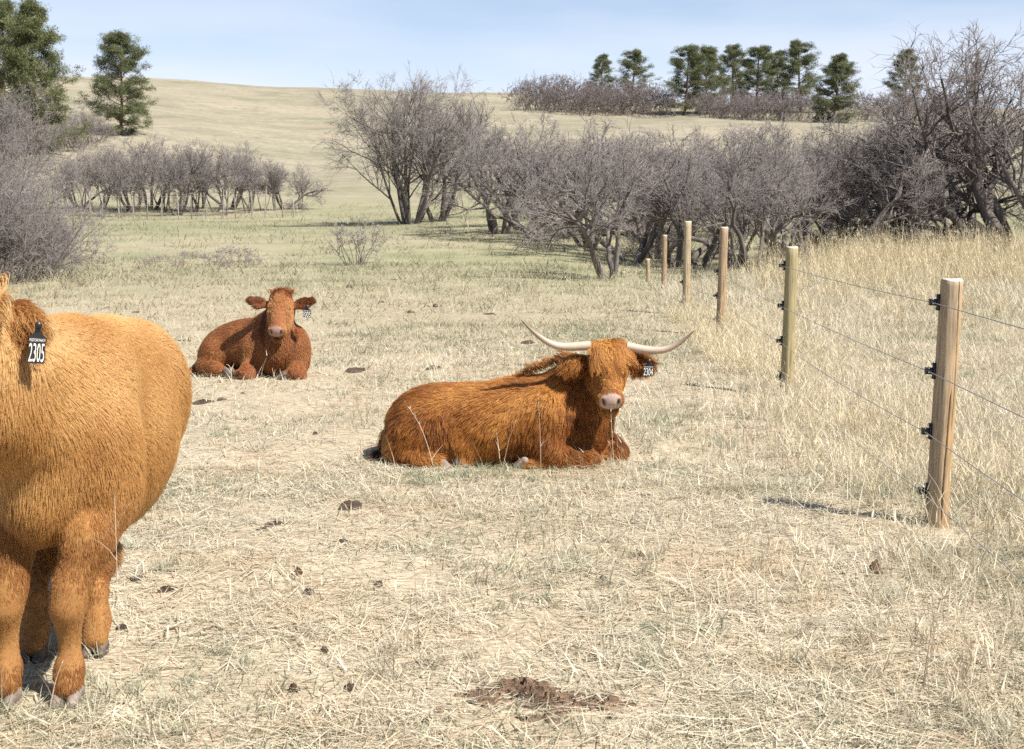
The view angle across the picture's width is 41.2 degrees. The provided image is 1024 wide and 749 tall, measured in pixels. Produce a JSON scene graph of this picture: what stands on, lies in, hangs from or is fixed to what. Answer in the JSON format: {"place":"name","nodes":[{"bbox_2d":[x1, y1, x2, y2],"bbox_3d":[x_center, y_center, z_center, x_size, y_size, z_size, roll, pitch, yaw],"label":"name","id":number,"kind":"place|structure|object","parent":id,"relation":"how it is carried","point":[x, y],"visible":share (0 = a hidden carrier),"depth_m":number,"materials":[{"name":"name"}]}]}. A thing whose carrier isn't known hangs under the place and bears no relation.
{"place":"outdoors","nodes":[
{"label":"outdoors","id":0,"kind":"place"},
{"bbox_2d":[0,75,1023,748],"bbox_3d":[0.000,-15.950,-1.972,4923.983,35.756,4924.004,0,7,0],"label":"ground","id":1,"kind":"structure","parent":0,"point":[288,125],"depth_m":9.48,"materials":[{"name":"beige plant"}]},
{"bbox_2d":[0,125,50,189],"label":"oak shrub","id":2,"kind":"object","parent":1,"relation":"on","point":[14,148],"visible":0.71,"depth_m":84.94,"materials":[{"name":"grey plant"}]},
{"bbox_2d":[0,0,52,140],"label":"pine tree","id":3,"kind":"object","parent":1,"relation":"on","point":[6,7],"visible":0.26,"depth_m":128.52,"materials":[{"name":"green plant"}]},
{"bbox_2d":[0,149,65,236],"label":"oak shrub","id":4,"kind":"object","parent":1,"relation":"on","point":[10,173],"visible":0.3,"depth_m":35.70,"materials":[{"name":"grey plant"}]},
{"bbox_2d":[0,164,83,260],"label":"oak shrub","id":5,"kind":"object","parent":1,"relation":"on","point":[6,178],"visible":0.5,"depth_m":29.91,"materials":[{"name":"grey plant"}]},
{"bbox_2d":[0,200,85,274],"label":"oak shrub","id":6,"kind":"object","parent":1,"relation":"on","point":[67,236],"visible":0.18,"depth_m":31.77,"materials":[{"name":"grey plant"}]},
{"bbox_2d":[0,81,90,181],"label":"oak shrub","id":7,"kind":"object","parent":1,"relation":"on","point":[46,129],"visible":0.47,"depth_m":97.53,"materials":[{"name":"grey plant"}]},
{"bbox_2d":[3,143,88,262],"bbox_3d":[-13.087,-4.572,36.767,4.712,3.289,4.558,4,8,30],"label":"oak shrub","id":8,"kind":"object","parent":1,"relation":"on","point":[45,196],"visible":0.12,"depth_m":36.23,"materials":[{"name":"grey plant"}]},
{"bbox_2d":[0,0,94,155],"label":"pine tree","id":9,"kind":"object","parent":1,"relation":"on","point":[31,18],"visible":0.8,"depth_m":120.05,"materials":[{"name":"green plant"}]},
{"bbox_2d":[0,59,95,185],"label":"oak shrub","id":10,"kind":"object","parent":1,"relation":"on","point":[11,117],"visible":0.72,"depth_m":92.98,"materials":[{"name":"grey plant"}]},
{"bbox_2d":[0,154,97,283],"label":"oak shrub","id":11,"kind":"object","parent":1,"relation":"on","point":[2,218],"visible":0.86,"depth_m":29.05,"materials":[{"name":"grey plant"}]},
{"bbox_2d":[14,237,102,279],"bbox_3d":[-10.258,-2.671,30.905,2.006,1.097,1.826,-2,7,-14],"label":"oak shrub","id":12,"kind":"object","parent":1,"relation":"on","point":[59,263],"visible":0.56,"depth_m":30.93,"materials":[{"name":"grey plant"}]},
{"bbox_2d":[0,141,118,283],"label":"oak shrub","id":13,"kind":"object","parent":1,"relation":"on","point":[63,226],"visible":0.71,"depth_m":29.62,"materials":[{"name":"grey plant"}]},
{"bbox_2d":[33,149,87,213],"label":"oak tree","id":14,"kind":"object","parent":1,"relation":"on","point":[67,179],"visible":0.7,"depth_m":76.48,"materials":[{"name":"grey plant"}]},
{"bbox_2d":[0,181,126,280],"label":"oak shrub","id":15,"kind":"object","parent":1,"relation":"on","point":[73,250],"visible":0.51,"depth_m":31.10,"materials":[{"name":"grey plant"}]},
{"bbox_2d":[1,168,138,257],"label":"oak shrub","id":16,"kind":"object","parent":1,"relation":"on","point":[99,212],"visible":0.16,"depth_m":38.82,"materials":[{"name":"grey plant"}]},
{"bbox_2d":[55,147,100,208],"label":"oak tree","id":17,"kind":"object","parent":1,"relation":"on","point":[84,157],"visible":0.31,"depth_m":81.48,"materials":[{"name":"grey plant"}]},
{"bbox_2d":[57,109,102,149],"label":"oak shrub","id":18,"kind":"object","parent":1,"relation":"on","point":[73,120],"visible":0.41,"depth_m":125.89,"materials":[{"name":"grey plant"}]},
{"bbox_2d":[41,97,119,146],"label":"oak shrub","id":19,"kind":"object","parent":1,"relation":"on","point":[93,120],"visible":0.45,"depth_m":128.56,"materials":[{"name":"grey plant"}]},
{"bbox_2d":[41,154,128,208],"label":"oak tree","id":20,"kind":"object","parent":1,"relation":"on","point":[70,182],"visible":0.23,"depth_m":81.36,"materials":[{"name":"grey plant"}]},
{"bbox_2d":[0,271,192,708],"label":"cow","id":21,"kind":"object","parent":1,"relation":"on","point":[95,411],"visible":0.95,"depth_m":4.70},
{"bbox_2d":[66,141,142,211],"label":"oak tree","id":22,"kind":"object","parent":1,"relation":"on","point":[88,165],"visible":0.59,"depth_m":78.75,"materials":[{"name":"grey plant"}]},
{"bbox_2d":[82,130,140,215],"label":"oak tree","id":23,"kind":"object","parent":1,"relation":"on","point":[118,179],"visible":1,"depth_m":74.27,"materials":[{"name":"grey plant"}]},
{"bbox_2d":[73,28,159,134],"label":"pine tree","id":24,"kind":"object","parent":1,"relation":"on","point":[119,49],"visible":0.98,"depth_m":139.86,"materials":[{"name":"green plant"}]},
{"bbox_2d":[92,139,167,211],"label":"oak tree","id":25,"kind":"object","parent":1,"relation":"on","point":[136,190],"visible":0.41,"depth_m":77.59,"materials":[{"name":"grey plant"}]},
{"bbox_2d":[115,141,156,212],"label":"oak tree","id":26,"kind":"object","parent":1,"relation":"on","point":[139,178],"visible":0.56,"depth_m":78.44,"materials":[{"name":"grey plant"}]},
{"bbox_2d":[94,131,207,209],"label":"oak tree","id":27,"kind":"object","parent":1,"relation":"on","point":[151,195],"visible":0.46,"depth_m":80.36,"materials":[{"name":"grey plant"}]},
{"bbox_2d":[135,146,189,211],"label":"oak tree","id":28,"kind":"object","parent":1,"relation":"on","point":[160,187],"visible":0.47,"depth_m":79.20,"materials":[{"name":"grey plant"}]},
{"bbox_2d":[141,133,188,209],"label":"oak tree","id":29,"kind":"object","parent":1,"relation":"on","point":[153,152],"visible":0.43,"depth_m":79.95,"materials":[{"name":"grey plant"}]},
{"bbox_2d":[143,137,215,215],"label":"oak tree","id":30,"kind":"object","parent":1,"relation":"on","point":[181,176],"visible":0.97,"depth_m":75.26,"materials":[{"name":"grey plant"}]},
{"bbox_2d":[89,190,294,219],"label":"wire fence","id":31,"kind":"object","parent":1,"relation":"on","point":[191,212],"visible":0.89,"depth_m":70.92,"materials":[{"name":"beige wood"}]},
{"bbox_2d":[173,135,220,211],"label":"oak tree","id":32,"kind":"object","parent":1,"relation":"on","point":[197,203],"visible":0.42,"depth_m":78.71,"materials":[{"name":"grey plant"}]},
{"bbox_2d":[170,140,245,211],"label":"oak tree","id":33,"kind":"object","parent":1,"relation":"on","point":[209,156],"visible":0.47,"depth_m":78.88,"materials":[{"name":"grey plant"}]},
{"bbox_2d":[167,143,270,209],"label":"oak tree","id":34,"kind":"object","parent":1,"relation":"on","point":[238,199],"visible":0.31,"depth_m":80.67,"materials":[{"name":"grey plant"}]},
{"bbox_2d":[196,138,246,215],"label":"oak tree","id":35,"kind":"object","parent":1,"relation":"on","point":[221,156],"visible":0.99,"depth_m":74.71,"materials":[{"name":"grey plant"}]},
{"bbox_2d":[213,245,256,262],"bbox_3d":[-7.597,-3.368,37.865,1.262,0.544,1.195,-5,9,-37],"label":"oak shrub","id":36,"kind":"object","parent":1,"relation":"on","point":[220,250],"visible":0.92,"depth_m":37.72,"materials":[{"name":"plant"}]},
{"bbox_2d":[224,137,269,212],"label":"oak tree","id":37,"kind":"object","parent":1,"relation":"on","point":[248,175],"visible":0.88,"depth_m":76.85,"materials":[{"name":"grey plant"}]},
{"bbox_2d":[189,285,316,379],"bbox_3d":[-2.552,-0.424,13.733,1.552,0.905,0.914,5,9,34],"label":"cow","id":38,"kind":"object","parent":1,"relation":"on","point":[273,330],"visible":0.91,"depth_m":13.39},
{"bbox_2d":[245,157,287,210],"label":"oak tree","id":39,"kind":"object","parent":1,"relation":"on","point":[267,169],"visible":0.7,"depth_m":78.88,"materials":[{"name":"grey plant"}]},
{"bbox_2d":[256,153,287,210],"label":"oak tree","id":40,"kind":"object","parent":1,"relation":"on","point":[275,191],"visible":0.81,"depth_m":79.12,"materials":[{"name":"grey plant"}]},
{"bbox_2d":[255,160,337,209],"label":"oak tree","id":41,"kind":"object","parent":1,"relation":"on","point":[321,190],"visible":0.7,"depth_m":80.19,"materials":[{"name":"grey plant"}]},
{"bbox_2d":[284,161,315,208],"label":"oak tree","id":42,"kind":"object","parent":1,"relation":"on","point":[300,183],"visible":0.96,"depth_m":80.53,"materials":[{"name":"grey plant"}]},
{"bbox_2d":[323,211,393,265],"bbox_3d":[-4.178,-3.696,37.035,2.016,1.562,1.854,-2,7,-17],"label":"oak shrub","id":43,"kind":"object","parent":1,"relation":"on","point":[358,241],"visible":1,"depth_m":36.82,"materials":[{"name":"grey plant"}]},
{"bbox_2d":[305,60,494,223],"bbox_3d":[-4.172,-10.053,59.577,8.826,7.394,7.659,2,7,16],"label":"oak tree","id":44,"kind":"object","parent":1,"relation":"on","point":[392,153],"visible":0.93,"depth_m":58.60,"materials":[{"name":"grey plant"}]},
{"bbox_2d":[387,74,499,221],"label":"oak tree","id":45,"kind":"object","parent":1,"relation":"on","point":[429,213],"visible":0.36,"depth_m":59.84,"materials":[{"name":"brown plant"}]},
{"bbox_2d":[413,108,589,235],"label":"oak tree","id":46,"kind":"object","parent":1,"relation":"on","point":[491,222],"visible":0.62,"depth_m":50.04,"materials":[{"name":"grey plant"}]},
{"bbox_2d":[3,199,1023,354],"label":"dry grass","id":47,"kind":"structure","parent":1,"relation":"on","point":[78,282],"depth_m":30.89,"materials":[{"name":"beige plant"}]},
{"bbox_2d":[456,105,572,230],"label":"oak tree","id":48,"kind":"object","parent":1,"relation":"on","point":[525,135],"visible":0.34,"depth_m":53.61,"materials":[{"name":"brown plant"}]},
{"bbox_2d":[497,79,554,110],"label":"oak shrub","id":49,"kind":"object","parent":1,"relation":"on","point":[525,96],"visible":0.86,"depth_m":240.32,"materials":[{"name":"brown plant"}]},
{"bbox_2d":[361,320,694,469],"bbox_3d":[0.132,0.120,9.110,2.149,1.023,0.726,1,7,6],"label":"cow","id":50,"kind":"object","parent":1,"relation":"on","point":[579,395],"visible":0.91,"depth_m":8.90},
{"bbox_2d":[442,127,615,241],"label":"oak tree","id":51,"kind":"object","parent":1,"relation":"on","point":[489,187],"visible":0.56,"depth_m":47.15,"materials":[{"name":"grey plant"}]},
{"bbox_2d":[434,677,640,722],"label":"bare soil","id":52,"kind":"structure","parent":1,"relation":"on","point":[528,685],"depth_m":4.68,"materials":[{"name":"brown soil"}]},
{"bbox_2d":[511,75,575,113],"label":"oak shrub","id":53,"kind":"object","parent":1,"relation":"on","point":[545,96],"visible":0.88,"depth_m":237.88,"materials":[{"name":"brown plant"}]},
{"bbox_2d":[515,70,585,111],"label":"oak shrub","id":54,"kind":"object","parent":1,"relation":"on","point":[563,82],"visible":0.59,"depth_m":240.13,"materials":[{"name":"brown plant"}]},
{"bbox_2d":[501,108,626,238],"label":"oak tree","id":55,"kind":"object","parent":1,"relation":"on","point":[606,127],"visible":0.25,"depth_m":50.36,"materials":[{"name":"grey plant"}]},
{"bbox_2d":[541,75,618,115],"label":"oak shrub","id":56,"kind":"object","parent":1,"relation":"on","point":[566,97],"visible":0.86,"depth_m":235.47,"materials":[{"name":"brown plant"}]},
{"bbox_2d":[509,132,667,278],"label":"oak tree","id":57,"kind":"object","parent":1,"relation":"on","point":[614,224],"visible":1,"depth_m":32.19,"materials":[{"name":"grey plant"}]},
{"bbox_2d":[506,117,676,253],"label":"oak tree","id":58,"kind":"object","parent":1,"relation":"on","point":[576,211],"visible":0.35,"depth_m":45.27,"materials":[{"name":"grey plant"}]},
{"bbox_2d":[586,53,617,95],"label":"pine tree","id":59,"kind":"object","parent":1,"relation":"on","point":[604,67],"visible":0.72,"depth_m":256.47,"materials":[{"name":"green plant"}]},
{"bbox_2d":[577,84,626,116],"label":"oak shrub","id":60,"kind":"object","parent":1,"relation":"on","point":[593,98],"visible":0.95,"depth_m":236.08,"materials":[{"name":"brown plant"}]},
{"bbox_2d":[492,120,722,263],"bbox_3d":[2.923,-5.380,40.941,7.668,4.373,5.012,0,7,3],"label":"oak tree","id":61,"kind":"object","parent":1,"relation":"on","point":[641,254],"visible":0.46,"depth_m":40.81,"materials":[{"name":"grey plant"}]},
{"bbox_2d":[596,80,658,114],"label":"oak shrub","id":62,"kind":"object","parent":1,"relation":"on","point":[611,89],"visible":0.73,"depth_m":241.13,"materials":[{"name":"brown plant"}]},
{"bbox_2d":[605,80,663,114],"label":"oak shrub","id":63,"kind":"object","parent":1,"relation":"on","point":[628,94],"visible":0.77,"depth_m":240.15,"materials":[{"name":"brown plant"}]},
{"bbox_2d":[613,48,660,105],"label":"pine tree","id":64,"kind":"object","parent":1,"relation":"on","point":[636,56],"visible":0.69,"depth_m":261.86,"materials":[{"name":"green plant"}]},
{"bbox_2d":[616,79,669,114],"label":"oak shrub","id":65,"kind":"object","parent":1,"relation":"on","point":[662,92],"visible":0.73,"depth_m":241.93,"materials":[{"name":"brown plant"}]},
{"bbox_2d":[531,107,790,258],"bbox_3d":[4.425,-6.111,43.488,7.790,5.164,7.334,-2,7,-15],"label":"oak tree","id":66,"kind":"object","parent":1,"relation":"on","point":[594,154],"visible":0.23,"depth_m":43.47,"materials":[{"name":"grey plant"}]},
{"bbox_2d":[636,84,686,117],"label":"oak shrub","id":67,"kind":"object","parent":1,"relation":"on","point":[668,101],"visible":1,"depth_m":235.02,"materials":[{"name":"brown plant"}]},
{"bbox_2d":[619,219,710,263],"bbox_3d":[4.894,-4.260,42.013,3.279,1.702,3.602,5,9,35],"label":"oak shrub","id":68,"kind":"object","parent":1,"relation":"on","point":[635,239],"visible":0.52,"depth_m":41.83,"materials":[{"name":"grey plant"}]},
{"bbox_2d":[620,123,721,235],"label":"oak tree","id":69,"kind":"object","parent":1,"relation":"on","point":[700,146],"visible":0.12,"depth_m":59.95,"materials":[{"name":"grey plant"}]},
{"bbox_2d":[600,127,765,253],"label":"oak tree","id":70,"kind":"object","parent":1,"relation":"on","point":[702,239],"visible":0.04,"depth_m":46.02,"materials":[{"name":"grey plant"}]},
{"bbox_2d":[653,43,719,114],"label":"pine tree","id":71,"kind":"object","parent":1,"relation":"on","point":[691,50],"visible":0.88,"depth_m":240.20,"materials":[{"name":"green plant"}]},
{"bbox_2d":[601,126,804,266],"bbox_3d":[5.497,-5.102,39.469,5.862,4.316,5.144,1,7,4],"label":"oak tree","id":72,"kind":"object","parent":1,"relation":"on","point":[698,252],"visible":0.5,"depth_m":38.99,"materials":[{"name":"grey plant"}]},
{"bbox_2d":[679,43,731,113],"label":"pine tree","id":73,"kind":"object","parent":1,"relation":"on","point":[711,59],"visible":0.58,"depth_m":243.66,"materials":[{"name":"green plant"}]},
{"bbox_2d":[683,89,737,117],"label":"oak shrub","id":74,"kind":"object","parent":1,"relation":"on","point":[701,101],"visible":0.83,"depth_m":230.27,"materials":[{"name":"grey plant"}]},
{"bbox_2d":[684,91,749,119],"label":"oak shrub","id":75,"kind":"object","parent":1,"relation":"on","point":[721,105],"visible":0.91,"depth_m":226.83,"materials":[{"name":"grey plant"}]},
{"bbox_2d":[635,124,808,267],"bbox_3d":[6.281,-5.136,38.955,5.243,4.477,4.649,-4,8,-31],"label":"oak tree","id":76,"kind":"object","parent":1,"relation":"on","point":[713,248],"visible":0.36,"depth_m":38.53,"materials":[{"name":"grey plant"}]},
{"bbox_2d":[709,43,751,103],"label":"pine tree","id":77,"kind":"object","parent":1,"relation":"on","point":[733,52],"visible":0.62,"depth_m":261.93,"materials":[{"name":"green plant"}]},
{"bbox_2d":[668,137,809,268],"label":"oak tree","id":78,"kind":"object","parent":1,"relation":"on","point":[726,217],"visible":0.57,"depth_m":36.60,"materials":[{"name":"grey plant"}]},
{"bbox_2d":[715,88,777,120],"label":"oak shrub","id":79,"kind":"object","parent":1,"relation":"on","point":[730,109],"visible":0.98,"depth_m":224.81,"materials":[{"name":"grey plant"}]},
{"bbox_2d":[657,125,858,273],"bbox_3d":[6.082,-4.122,31.970,3.980,3.888,4.488,-4,8,-27],"label":"oak tree","id":80,"kind":"object","parent":1,"relation":"on","point":[769,197],"visible":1,"depth_m":32.19,"materials":[{"name":"grey plant"}]},
{"bbox_2d":[728,44,790,110],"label":"pine tree","id":81,"kind":"object","parent":1,"relation":"on","point":[765,54],"visible":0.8,"depth_m":251.60,"materials":[{"name":"green plant"}]},
{"bbox_2d":[694,146,857,259],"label":"oak tree","id":82,"kind":"object","parent":1,"relation":"on","point":[810,221],"visible":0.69,"depth_m":36.61,"materials":[{"name":"grey plant"}]},
{"bbox_2d":[762,49,794,101],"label":"pine tree","id":83,"kind":"object","parent":1,"relation":"on","point":[778,56],"visible":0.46,"depth_m":273.77,"materials":[{"name":"green plant"}]},
{"bbox_2d":[718,111,839,231],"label":"oak tree","id":84,"kind":"object","parent":1,"relation":"on","point":[770,140],"visible":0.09,"depth_m":62.08,"materials":[{"name":"grey plant"}]},
{"bbox_2d":[688,120,896,255],"bbox_3d":[8.584,-5.563,40.911,4.916,4.334,7.522,-5,9,-37],"label":"oak tree","id":85,"kind":"object","parent":1,"relation":"on","point":[775,158],"visible":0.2,"depth_m":41.01,"materials":[{"name":"grey plant"}]},
{"bbox_2d":[774,88,819,120],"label":"oak shrub","id":86,"kind":"object","parent":1,"relation":"on","point":[795,110],"visible":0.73,"depth_m":230.02,"materials":[{"name":"grey plant"}]},
{"bbox_2d":[764,38,830,111],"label":"pine tree","id":87,"kind":"object","parent":1,"relation":"on","point":[797,63],"visible":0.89,"depth_m":249.90,"materials":[{"name":"green plant"}]},
{"bbox_2d":[621,221,1023,581],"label":"wire fence","id":88,"kind":"object","parent":1,"relation":"on","point":[943,369],"visible":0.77,"depth_m":7.15,"materials":[{"name":"brown wood"}]},
{"bbox_2d":[744,110,904,244],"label":"oak tree","id":89,"kind":"object","parent":1,"relation":"on","point":[853,131],"visible":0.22,"depth_m":46.63,"materials":[{"name":"grey plant"}]},
{"bbox_2d":[628,254,1023,669],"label":"ungrazed grass","id":90,"kind":"structure","parent":1,"relation":"on","point":[910,322],"depth_m":14.31,"materials":[{"name":"beige plant"}]},
{"bbox_2d":[808,52,864,123],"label":"pine tree","id":91,"kind":"object","parent":1,"relation":"on","point":[839,62],"visible":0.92,"depth_m":218.83,"materials":[{"name":"green plant"}]},
{"bbox_2d":[658,288,1023,562],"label":"fence line grass","id":92,"kind":"structure","parent":1,"relation":"on","point":[713,343],"depth_m":11.10,"materials":[{"name":"beige plant"}]},
{"bbox_2d":[766,105,930,252],"bbox_3d":[9.694,-5.639,39.574,5.161,4.480,4.859,3,8,21],"label":"oak tree","id":93,"kind":"object","parent":1,"relation":"on","point":[818,162],"visible":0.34,"depth_m":38.96,"materials":[{"name":"grey plant"}]},
{"bbox_2d":[774,110,930,226],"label":"oak tree","id":94,"kind":"object","parent":1,"relation":"on","point":[843,128],"visible":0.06,"depth_m":59.87,"materials":[{"name":"grey plant"}]},
{"bbox_2d":[824,124,962,252],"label":"oak tree","id":95,"kind":"object","parent":1,"relation":"on","point":[893,203],"visible":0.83,"depth_m":35.63,"materials":[{"name":"grey plant"}]},
{"bbox_2d":[836,154,966,251],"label":"oak tree","id":96,"kind":"object","parent":1,"relation":"on","point":[908,208],"visible":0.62,"depth_m":37.19,"materials":[{"name":"grey plant"}]},
{"bbox_2d":[882,46,928,110],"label":"pine tree","id":97,"kind":"object","parent":1,"relation":"on","point":[890,78],"visible":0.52,"depth_m":256.55,"materials":[{"name":"green plant"}]},
{"bbox_2d":[822,102,990,239],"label":"oak tree","id":98,"kind":"object","parent":1,"relation":"on","point":[908,180],"visible":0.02,"depth_m":43.54,"materials":[{"name":"grey plant"}]},
{"bbox_2d":[797,17,1023,250],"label":"oak tree","id":99,"kind":"object","parent":1,"relation":"on","point":[987,205],"visible":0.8,"depth_m":37.26,"materials":[{"name":"grey plant"}]},
{"bbox_2d":[821,113,1023,236],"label":"oak tree","id":100,"kind":"object","parent":1,"relation":"on","point":[1005,200],"visible":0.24,"depth_m":38.53,"materials":[{"name":"grey plant"}]},
{"bbox_2d":[931,23,1023,208],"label":"oak tree","id":101,"kind":"object","parent":1,"relation":"on","point":[1009,181],"visible":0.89,"depth_m":35.48,"materials":[{"name":"grey plant"}]},
{"bbox_2d":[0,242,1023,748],"bbox_3d":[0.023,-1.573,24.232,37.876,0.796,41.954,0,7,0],"label":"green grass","id":102,"kind":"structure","parent":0,"point":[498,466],"depth_m":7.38,"materials":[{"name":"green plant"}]},
{"bbox_2d":[0,0,1023,108],"label":"sky","id":103,"kind":"structure","parent":0,"point":[269,43],"materials":[{"name":"blue"}]},
{"bbox_2d":[729,215,1023,328],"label":"tall golden grass","id":104,"kind":"structure","parent":0,"point":[927,255],"depth_m":27.07,"materials":[{"name":"beige plant"}]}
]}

